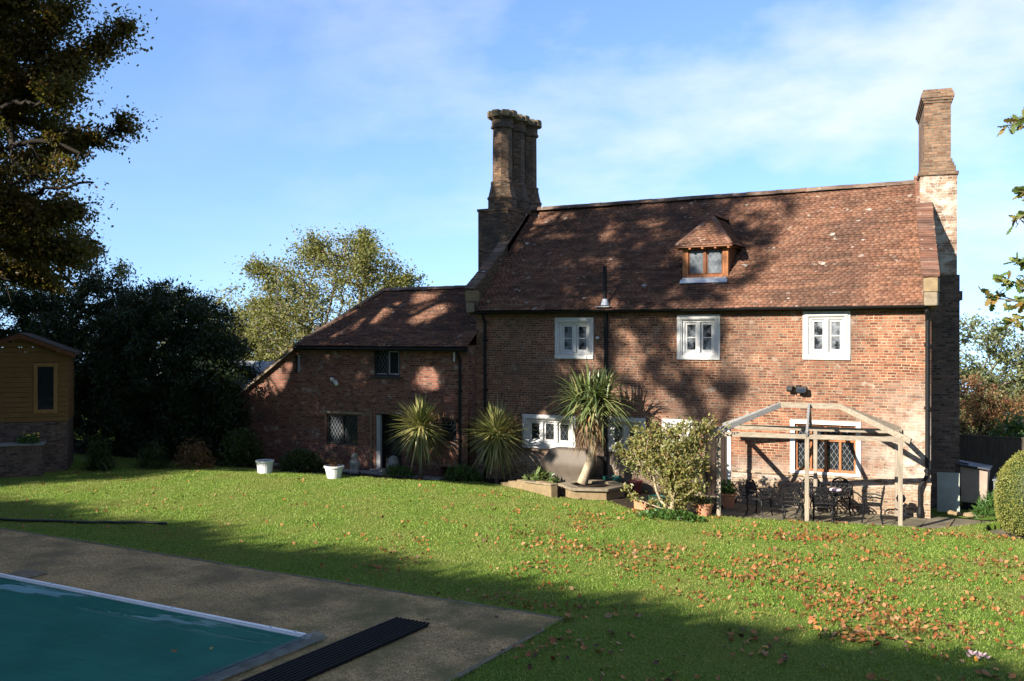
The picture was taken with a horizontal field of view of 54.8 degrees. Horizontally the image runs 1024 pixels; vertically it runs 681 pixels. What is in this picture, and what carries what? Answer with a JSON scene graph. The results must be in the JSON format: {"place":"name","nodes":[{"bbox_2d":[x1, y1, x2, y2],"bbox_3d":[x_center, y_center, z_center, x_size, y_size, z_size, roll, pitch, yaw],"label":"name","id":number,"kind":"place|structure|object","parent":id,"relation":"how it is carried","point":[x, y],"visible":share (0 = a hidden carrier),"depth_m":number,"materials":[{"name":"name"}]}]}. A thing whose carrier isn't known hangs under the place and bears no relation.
{"place":"outdoors","nodes":[
{"label":"outdoors","id":0,"kind":"place"},
{"bbox_2d":[0,529,559,680],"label":"path","id":1,"kind":"structure","parent":0,"point":[453,638],"depth_m":16.54,"materials":[{"name":"grey concrete"}]},
{"bbox_2d":[6,569,46,577],"bbox_3d":[-9.141,4.393,18.586,0.600,0.037,0.480,0,0,30],"label":"skimmer lid","id":2,"kind":"object","parent":1,"relation":"on","point":[27,573],"visible":0.84,"depth_m":18.55,"materials":[{"name":"plastic"}]},
{"bbox_2d":[0,577,298,680],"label":"pool cover","id":3,"kind":"object","parent":1,"relation":"on","point":[50,634],"visible":0.99,"depth_m":14.68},
{"bbox_2d":[188,631,327,680],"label":"cover flap","id":4,"kind":"object","parent":3,"relation":"attached to","point":[242,665],"visible":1,"depth_m":13.61,"materials":[{"name":"plastic"}]},
{"bbox_2d":[0,573,305,636],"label":"pool rail","id":5,"kind":"object","parent":1,"relation":"on","point":[295,633],"visible":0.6,"depth_m":16.24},
{"bbox_2d":[0,528,563,680],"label":"kerb","id":6,"kind":"structure","parent":1,"relation":"on","point":[470,669],"depth_m":17.27,"materials":[{"name":"concrete"}]},
{"bbox_2d":[241,617,429,680],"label":"ribbed strip","id":7,"kind":"object","parent":1,"relation":"on","point":[314,663],"visible":1,"depth_m":13.87,"materials":[{"name":"black rubber"}]},
{"bbox_2d":[273,463,444,479],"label":"pavement","id":8,"kind":"structure","parent":0,"point":[380,473],"depth_m":32.38,"materials":[{"name":"grey stone"}]},
{"bbox_2d":[386,455,398,472],"bbox_3d":[-3.899,4.068,32.404,0.500,0.600,0.307,0,0,30],"label":"stone boulder","id":9,"kind":"object","parent":8,"relation":"on","point":[393,459],"visible":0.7,"depth_m":32.30,"materials":[{"name":"grey stone"}]},
{"bbox_2d":[74,441,736,513],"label":"soil","id":10,"kind":"structure","parent":0,"point":[625,502],"depth_m":31.08,"materials":[{"name":"brown soil"}]},
{"bbox_2d":[132,437,175,469],"bbox_3d":[-12.303,3.939,33.841,1.927,1.304,1.385,0,0,30],"label":"shrub","id":11,"kind":"object","parent":10,"relation":"on","point":[149,456],"visible":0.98,"depth_m":33.74,"materials":[{"name":"green plant"}]},
{"bbox_2d":[171,437,216,469],"bbox_3d":[-10.891,3.880,33.851,1.779,1.152,1.241,0,0,30],"label":"shade shrub","id":12,"kind":"object","parent":10,"relation":"on","point":[185,462],"visible":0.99,"depth_m":33.73,"materials":[{"name":"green plant"}]},
{"bbox_2d":[214,426,265,467],"bbox_3d":[-9.502,3.709,34.671,1.938,1.425,1.679,0,0,30],"label":"dark shrub","id":13,"kind":"object","parent":10,"relation":"on","point":[236,445],"visible":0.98,"depth_m":34.41,"materials":[{"name":"green plant"}]},
{"bbox_2d":[277,447,324,471],"bbox_3d":[-7.148,4.022,33.530,1.926,0.783,1.253,0,0,30],"label":"dark shrub","id":14,"kind":"object","parent":10,"relation":"on","point":[291,461],"visible":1,"depth_m":33.30,"materials":[{"name":"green plant"}]},
{"bbox_2d":[349,453,359,473],"bbox_3d":[-5.169,4.032,32.442,0.364,0.670,0.375,0,0,30],"label":"stone ornament","id":15,"kind":"object","parent":10,"relation":"on","point":[354,464],"visible":1,"depth_m":32.33,"materials":[{"name":"grey stone"}]},
{"bbox_2d":[382,462,415,477],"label":"plant","id":16,"kind":"object","parent":10,"relation":"on","point":[391,471],"visible":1,"depth_m":31.80,"materials":[{"name":"green plant"}]},
{"bbox_2d":[383,393,454,478],"bbox_3d":[-2.884,3.013,31.454,2.557,2.821,2.533,0,0,30],"label":"cordyline","id":17,"kind":"object","parent":10,"relation":"on","point":[421,435],"visible":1,"depth_m":31.21,"materials":[{"name":"green plant"}]},
{"bbox_2d":[442,462,483,481],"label":"plant","id":18,"kind":"object","parent":10,"relation":"on","point":[459,473],"visible":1,"depth_m":30.91,"materials":[{"name":"green plant"}]},
{"bbox_2d":[462,397,533,483],"bbox_3d":[-0.457,3.044,30.473,2.444,2.766,2.661,0,0,30],"label":"cordyline","id":19,"kind":"object","parent":10,"relation":"on","point":[496,442],"visible":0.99,"depth_m":30.23,"materials":[{"name":"green plant"}]},
{"bbox_2d":[501,479,557,497],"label":"planter wall","id":20,"kind":"structure","parent":10,"relation":"on","point":[546,488],"depth_m":28.38,"materials":[{"name":"yellow stone"}]},
{"bbox_2d":[520,465,559,482],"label":"hosta","id":21,"kind":"object","parent":20,"relation":"on","point":[537,475],"visible":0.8,"depth_m":28.89,"materials":[{"name":"green plant"}]},
{"bbox_2d":[540,447,602,488],"bbox_3d":[1.764,3.812,29.402,1.800,1.195,0.779,0,0,30],"label":"covered barbecue","id":22,"kind":"object","parent":10,"relation":"on","point":[563,465],"visible":0.68,"depth_m":29.15,"materials":[{"name":"beige fabric"}]},
{"bbox_2d":[558,480,623,499],"bbox_3d":[2.297,4.362,28.137,1.879,0.547,1.963,0,0,30],"label":"stone planter","id":23,"kind":"object","parent":10,"relation":"on","point":[599,489],"visible":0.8,"depth_m":27.56,"materials":[{"name":"stone"}]},
{"bbox_2d":[546,355,645,484],"bbox_3d":[2.457,2.281,28.262,3.141,3.750,3.032,0,0,30],"label":"cordyline","id":24,"kind":"object","parent":23,"relation":"in","point":[594,392],"visible":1,"depth_m":27.99,"materials":[{"name":"green plant"}]},
{"bbox_2d":[603,475,621,481],"bbox_3d":[2.951,4.202,29.029,0.561,0.420,0.561,0,0,30],"label":"teal pot","id":25,"kind":"object","parent":10,"relation":"on","point":[617,478],"visible":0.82,"depth_m":28.86,"materials":[{"name":"ceramic"}]},
{"bbox_2d":[628,479,642,493],"bbox_3d":[3.575,4.233,28.610,0.432,0.360,0.432,0,0,30],"label":"red pot","id":26,"kind":"object","parent":10,"relation":"on","point":[637,486],"visible":0.92,"depth_m":28.46,"materials":[{"name":"ceramic"}]},
{"bbox_2d":[633,498,654,510],"bbox_3d":[3.476,4.293,25.839,0.310,0.263,0.600,0,0,-40],"label":"terracotta trough","id":27,"kind":"object","parent":10,"relation":"on","point":[641,506],"visible":0.41,"depth_m":25.76,"materials":[{"name":"ceramic"}]},
{"bbox_2d":[646,495,665,509],"bbox_3d":[3.793,4.254,25.887,0.538,0.340,0.538,0,0,30],"label":"teal trug","id":28,"kind":"object","parent":10,"relation":"on","point":[654,497],"visible":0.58,"depth_m":25.72,"materials":[{"name":"plastic"}]},
{"bbox_2d":[636,508,706,522],"bbox_3d":[3.939,4.311,24.412,1.888,0.335,0.914,0,0,30],"label":"ground cover","id":29,"kind":"object","parent":10,"relation":"on","point":[676,515],"visible":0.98,"depth_m":24.25,"materials":[{"name":"green plant"}]},
{"bbox_2d":[612,413,732,512],"bbox_3d":[3.806,3.169,24.919,1.869,2.763,2.973,0,0,-43],"label":"shrub","id":30,"kind":"object","parent":10,"relation":"on","point":[674,472],"visible":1,"depth_m":24.54,"materials":[{"name":"green plant"}]},
{"bbox_2d":[0,453,1023,680],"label":"lawn","id":31,"kind":"structure","parent":0,"point":[679,630],"depth_m":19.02,"materials":[{"name":"green plant"}]},
{"bbox_2d":[0,441,45,477],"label":"raised planter","id":32,"kind":"object","parent":31,"relation":"on","point":[18,459],"visible":0.83,"depth_m":31.64,"materials":[{"name":"brick"}]},
{"bbox_2d":[14,432,40,443],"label":"bedding plant","id":33,"kind":"object","parent":32,"relation":"on","point":[33,438],"visible":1,"depth_m":31.94,"materials":[{"name":"green plant"}]},
{"bbox_2d":[0,518,167,524],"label":"garden hose","id":34,"kind":"object","parent":31,"relation":"on","point":[86,522],"visible":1,"depth_m":23.67,"materials":[{"name":"rubber"}]},
{"bbox_2d":[81,429,118,471],"bbox_3d":[-13.865,3.814,33.275,1.491,1.724,1.360,0,0,30],"label":"shrub","id":35,"kind":"object","parent":31,"relation":"on","point":[100,459],"visible":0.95,"depth_m":33.15,"materials":[{"name":"green plant"}]},
{"bbox_2d":[255,459,273,473],"bbox_3d":[-8.155,4.157,32.612,0.604,0.420,0.604,0,0,30],"label":"white tub","id":36,"kind":"object","parent":31,"relation":"on","point":[264,466],"visible":1,"depth_m":32.41,"materials":[{"name":"plastic"}]},
{"bbox_2d":[324,464,343,478],"bbox_3d":[-5.649,4.172,31.373,0.647,0.400,0.647,0,0,30],"label":"white tub","id":37,"kind":"object","parent":31,"relation":"on","point":[332,472],"visible":0.92,"depth_m":31.16,"materials":[{"name":"plastic"}]},
{"bbox_2d":[327,452,342,466],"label":"twiggy plant","id":38,"kind":"object","parent":37,"relation":"on","point":[334,464],"visible":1,"depth_m":31.36,"materials":[{"name":"brown plant"}]},
{"bbox_2d":[0,465,1023,680],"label":"leaf litter","id":39,"kind":"object","parent":31,"relation":"on","point":[873,616],"visible":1,"depth_m":19.00,"materials":[{"name":"orange plant"}]},
{"bbox_2d":[604,612,611,617],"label":"fallen leaf","id":40,"kind":"object","parent":31,"relation":"on","point":[608,615],"visible":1,"depth_m":15.78,"materials":[{"name":"brown plant"}]},
{"bbox_2d":[694,502,713,516],"bbox_3d":[4.823,4.249,24.831,0.496,0.340,0.496,0,0,30],"label":"terracotta pot","id":41,"kind":"object","parent":31,"relation":"on","point":[704,509],"visible":0.76,"depth_m":24.66,"materials":[{"name":"ceramic"}]},
{"bbox_2d":[693,495,713,504],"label":"potted flowers","id":42,"kind":"object","parent":41,"relation":"on","point":[707,499],"visible":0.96,"depth_m":24.77,"materials":[{"name":"green plant"}]},
{"bbox_2d":[865,672,878,679],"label":"fallen leaf","id":43,"kind":"object","parent":31,"relation":"on","point":[870,676],"visible":1,"depth_m":12.94,"materials":[{"name":"brown plant"}]},
{"bbox_2d":[966,650,990,660],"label":"pink rose","id":44,"kind":"object","parent":31,"relation":"on","point":[976,657],"visible":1,"depth_m":13.66,"materials":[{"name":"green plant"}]},
{"bbox_2d":[978,107,1023,337],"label":"oak tree","id":45,"kind":"object","parent":31,"relation":"on","point":[1014,121],"visible":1,"depth_m":8.98,"materials":[{"name":"green plant"}]},
{"bbox_2d":[993,450,1023,535],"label":"topiary","id":46,"kind":"object","parent":31,"relation":"on","point":[1008,490],"visible":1,"depth_m":22.54,"materials":[{"name":"green plant"}]},
{"bbox_2d":[1008,673,1016,677],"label":"fallen leaf","id":47,"kind":"object","parent":31,"relation":"on","point":[1012,675],"visible":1,"depth_m":12.98,"materials":[{"name":"brown plant"}]},
{"bbox_2d":[0,0,1023,390],"label":"sky","id":48,"kind":"structure","parent":0,"point":[273,116],"materials":[{"name":"blue"}]},
{"bbox_2d":[77,382,1023,521],"bbox_3d":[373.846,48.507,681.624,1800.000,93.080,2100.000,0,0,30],"label":"ground","id":49,"kind":"structure","parent":0,"point":[935,512],"depth_m":26.21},
{"bbox_2d":[0,332,81,471],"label":"summerhouse","id":50,"kind":"structure","parent":49,"relation":"on","point":[36,386],"depth_m":32.69,"materials":[{"name":"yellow wood"}]},
{"bbox_2d":[33,363,57,413],"bbox_3d":[-15.463,1.581,32.775,0.698,1.670,0.402,0,0,-43],"label":"window","id":51,"kind":"structure","parent":50,"relation":"in","point":[44,374],"depth_m":32.77,"materials":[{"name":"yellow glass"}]},
{"bbox_2d":[0,0,157,301],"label":"beech tree","id":52,"kind":"object","parent":49,"relation":"on","point":[32,224],"visible":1,"depth_m":21.65,"materials":[{"name":"green plant"}]},
{"bbox_2d":[0,246,165,448],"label":"yew tree","id":53,"kind":"object","parent":49,"relation":"on","point":[44,309],"visible":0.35,"depth_m":38.20,"materials":[{"name":"green plant"}]},
{"bbox_2d":[54,275,264,461],"bbox_3d":[-13.439,1.515,37.754,9.449,8.000,6.534,0,0,8],"label":"yew tree","id":54,"kind":"object","parent":49,"relation":"on","point":[171,401],"visible":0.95,"depth_m":36.06,"materials":[{"name":"green plant"}]},
{"bbox_2d":[132,277,279,359],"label":"olive tree","id":55,"kind":"object","parent":49,"relation":"on","point":[231,296],"visible":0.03,"depth_m":53.55,"materials":[{"name":"green plant"}]},
{"bbox_2d":[158,361,273,429],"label":"outbuilding","id":56,"kind":"structure","parent":49,"relation":"on","point":[264,365],"depth_m":45.70,"materials":[{"name":"brick"}]},
{"bbox_2d":[225,302,291,360],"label":"olive tree","id":57,"kind":"object","parent":49,"relation":"on","point":[244,327],"visible":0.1,"depth_m":50.57,"materials":[{"name":"green plant"}]},
{"bbox_2d":[219,220,432,360],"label":"olive tree","id":58,"kind":"object","parent":49,"relation":"on","point":[365,247],"visible":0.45,"depth_m":48.40,"materials":[{"name":"green plant"}]},
{"bbox_2d":[220,285,478,477],"bbox_3d":[-4.903,1.345,36.540,11.327,6.612,5.925,0,0,30],"label":"annex","id":59,"kind":"object","parent":49,"relation":"on","point":[344,384],"visible":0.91,"depth_m":33.77,"materials":[{"name":"brick"}]},
{"bbox_2d":[320,411,363,445],"bbox_3d":[-5.849,3.026,34.102,1.920,1.150,0.165,0,0,30],"label":"window","id":60,"kind":"structure","parent":59,"relation":"in","point":[341,429],"depth_m":34.12,"materials":[{"name":"black glass"}]},
{"bbox_2d":[371,351,401,378],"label":"window","id":61,"kind":"structure","parent":59,"relation":"in","point":[387,363],"depth_m":33.13,"materials":[{"name":"black glass"}]},
{"bbox_2d":[442,418,457,441],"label":"window","id":62,"kind":"structure","parent":59,"relation":"in","point":[449,423],"depth_m":31.95,"materials":[{"name":"black glass"}]},
{"bbox_2d":[937,472,959,511],"bbox_3d":[11.566,4.023,26.190,0.550,1.037,0.142,0,0,22],"label":"sage sheet","id":63,"kind":"object","parent":49,"relation":"on","point":[948,491],"visible":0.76,"depth_m":26.18,"materials":[{"name":"grey metal"}]},
{"bbox_2d":[953,511,961,515],"bbox_3d":[11.510,4.468,25.504,0.223,0.122,0.190,0,0,30],"label":"loose stone","id":64,"kind":"object","parent":49,"relation":"on","point":[957,513],"visible":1,"depth_m":25.45,"materials":[{"name":"beige stone"}]},
{"bbox_2d":[965,512,975,517],"bbox_3d":[11.727,4.457,25.280,0.270,0.145,0.231,0,0,30],"label":"loose stone","id":65,"kind":"object","parent":49,"relation":"on","point":[969,515],"visible":0.93,"depth_m":25.21,"materials":[{"name":"beige stone"}]},
{"bbox_2d":[956,460,992,509],"bbox_3d":[12.748,3.975,27.297,0.903,1.328,0.900,0,0,30],"label":"storage bin","id":66,"kind":"object","parent":49,"relation":"on","point":[974,479],"visible":0.89,"depth_m":27.01,"materials":[{"name":"beige plastic"}]},
{"bbox_2d":[959,308,1023,434],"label":"pale tree","id":67,"kind":"object","parent":49,"relation":"on","point":[1012,385],"visible":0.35,"depth_m":46.24,"materials":[{"name":"green plant"}]},
{"bbox_2d":[959,372,1023,436],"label":"russet bush","id":68,"kind":"object","parent":49,"relation":"on","point":[981,415],"visible":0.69,"depth_m":41.42,"materials":[{"name":"brown plant"}]},
{"bbox_2d":[959,434,1023,495],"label":"fence","id":69,"kind":"object","parent":49,"relation":"on","point":[996,452],"visible":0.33,"depth_m":29.11,"materials":[{"name":"brown wood"}]},
{"bbox_2d":[987,411,1023,436],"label":"green bush","id":70,"kind":"object","parent":49,"relation":"on","point":[1012,429],"visible":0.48,"depth_m":29.56,"materials":[{"name":"green plant"}]},
{"bbox_2d":[464,88,962,518],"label":"house","id":71,"kind":"structure","parent":0,"point":[723,308],"depth_m":28.23,"materials":[{"name":"red brick"}]},
{"bbox_2d":[522,414,575,448],"bbox_3d":[1.150,2.830,30.603,1.860,1.050,0.165,0,0,30],"label":"window","id":72,"kind":"structure","parent":71,"relation":"in","point":[541,434],"depth_m":30.68,"materials":[{"name":"white paint"}]},
{"bbox_2d":[555,317,593,358],"bbox_3d":[1.907,-0.073,30.154,1.310,1.260,0.165,0,0,30],"label":"window","id":73,"kind":"structure","parent":71,"relation":"in","point":[573,335],"depth_m":30.14,"materials":[{"name":"white paint"}]},
{"bbox_2d":[608,417,645,452],"bbox_3d":[3.362,2.800,29.325,1.310,1.040,0.165,0,0,30],"label":"window","id":74,"kind":"structure","parent":71,"relation":"in","point":[618,435],"depth_m":29.41,"materials":[{"name":"grey glass"}]},
{"bbox_2d":[662,419,692,443],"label":"window","id":75,"kind":"structure","parent":71,"relation":"in","point":[663,420],"depth_m":28.53,"materials":[{"name":"white paint"}]},
{"bbox_2d":[677,314,719,359],"bbox_3d":[5.324,-0.095,28.181,1.280,1.280,0.165,0,0,30],"label":"window","id":76,"kind":"structure","parent":71,"relation":"in","point":[698,336],"depth_m":28.17,"materials":[{"name":"white paint"}]},
{"bbox_2d":[703,427,726,497],"bbox_3d":[5.781,3.511,27.888,0.900,2.150,0.280,0,0,30],"label":"door","id":77,"kind":"structure","parent":71,"relation":"in","point":[713,473],"depth_m":28.01,"materials":[{"name":"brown wood"}]},
{"bbox_2d":[790,419,860,476],"bbox_3d":[8.392,2.867,26.457,1.850,1.450,0.165,0,0,30],"label":"window","id":78,"kind":"structure","parent":71,"relation":"in","point":[840,456],"depth_m":26.42,"materials":[{"name":"white paint"}]},
{"bbox_2d":[803,311,850,359],"bbox_3d":[8.407,-0.138,26.401,1.240,1.300,0.165,0,0,30],"label":"window","id":79,"kind":"structure","parent":71,"relation":"in","point":[826,334],"depth_m":26.39,"materials":[{"name":"white paint"}]},
{"bbox_2d":[712,502,1023,537],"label":"patio","id":80,"kind":"structure","parent":0,"point":[739,509],"depth_m":25.21,"materials":[{"name":"grey stone"}]},
{"bbox_2d":[716,492,736,508],"bbox_3d":[5.786,4.311,26.700,0.561,0.400,0.561,0,0,30],"label":"terracotta pot","id":81,"kind":"object","parent":80,"relation":"on","point":[727,501],"visible":0.59,"depth_m":26.49,"materials":[{"name":"ceramic"}]},
{"bbox_2d":[714,479,735,493],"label":"potted plant","id":82,"kind":"object","parent":81,"relation":"on","point":[726,488],"visible":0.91,"depth_m":26.59,"materials":[{"name":"green plant"}]},
{"bbox_2d":[745,478,772,517],"bbox_3d":[6.376,4.059,25.554,0.575,0.928,0.586,0,0,45],"label":"garden chair","id":83,"kind":"object","parent":80,"relation":"on","point":[752,489],"visible":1,"depth_m":25.58,"materials":[{"name":"black metal"}]},
{"bbox_2d":[781,487,804,520],"bbox_3d":[6.998,4.063,24.593,0.586,0.928,0.575,0,0,22],"label":"garden chair","id":84,"kind":"object","parent":80,"relation":"on","point":[796,502],"visible":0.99,"depth_m":24.39,"materials":[{"name":"black metal"}]},
{"bbox_2d":[798,476,821,513],"bbox_3d":[7.853,4.057,26.022,0.586,0.928,0.575,0,0,24],"label":"garden chair","id":85,"kind":"object","parent":80,"relation":"on","point":[811,484],"visible":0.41,"depth_m":26.17,"materials":[{"name":"black metal"}]},
{"bbox_2d":[710,402,911,525],"bbox_3d":[7.571,3.095,25.121,4.708,3.005,2.576,0,0,19],"label":"pergola","id":86,"kind":"object","parent":80,"relation":"on","point":[899,438],"visible":0.86,"depth_m":24.76,"materials":[{"name":"brown wood"}]},
{"bbox_2d":[783,486,849,520],"bbox_3d":[7.751,4.159,25.183,1.636,0.739,0.956,0,0,19],"label":"garden table","id":87,"kind":"object","parent":80,"relation":"on","point":[802,489],"visible":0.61,"depth_m":25.11,"materials":[{"name":"black metal"}]},
{"bbox_2d":[829,488,841,491],"bbox_3d":[8.198,3.772,25.016,0.320,0.057,0.320,0,0,30],"label":"pink dish","id":88,"kind":"object","parent":87,"relation":"on","point":[835,489],"visible":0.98,"depth_m":24.91,"materials":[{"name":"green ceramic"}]},
{"bbox_2d":[811,488,835,522],"bbox_3d":[7.671,4.064,24.355,0.586,0.928,0.575,0,0,18],"label":"garden chair","id":89,"kind":"object","parent":80,"relation":"on","point":[819,503],"visible":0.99,"depth_m":24.14,"materials":[{"name":"black metal"}]},
{"bbox_2d":[830,477,852,515],"bbox_3d":[8.570,4.058,25.769,0.586,0.928,0.575,0,0,16],"label":"garden chair","id":90,"kind":"object","parent":80,"relation":"on","point":[845,480],"visible":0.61,"depth_m":25.95,"materials":[{"name":"black metal"}]},
{"bbox_2d":[861,486,884,523],"bbox_3d":[8.993,4.063,24.619,0.575,0.928,0.586,0,0,20],"label":"garden chair","id":91,"kind":"object","parent":80,"relation":"on","point":[876,504],"visible":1,"depth_m":24.47,"materials":[{"name":"black metal"}]},
{"bbox_2d":[896,495,905,520],"bbox_3d":[9.794,4.188,24.881,0.240,0.660,0.234,0,0,30],"label":"garden lamp","id":92,"kind":"object","parent":80,"relation":"on","point":[904,498],"visible":0.35,"depth_m":24.81,"materials":[{"name":"black metal"}]},
{"bbox_2d":[969,491,997,519],"bbox_3d":[12.051,4.104,24.708,1.201,0.800,1.046,0,0,30],"label":"grassy plant","id":93,"kind":"object","parent":80,"relation":"on","point":[986,504],"visible":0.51,"depth_m":24.66,"materials":[{"name":"green plant"}]},
{"bbox_2d":[992,476,996,508],"bbox_3d":[13.588,4.214,27.102,0.710,0.850,0.660,0,0,30],"label":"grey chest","id":94,"kind":"object","parent":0,"point":[994,479],"visible":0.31,"depth_m":27.00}
]}

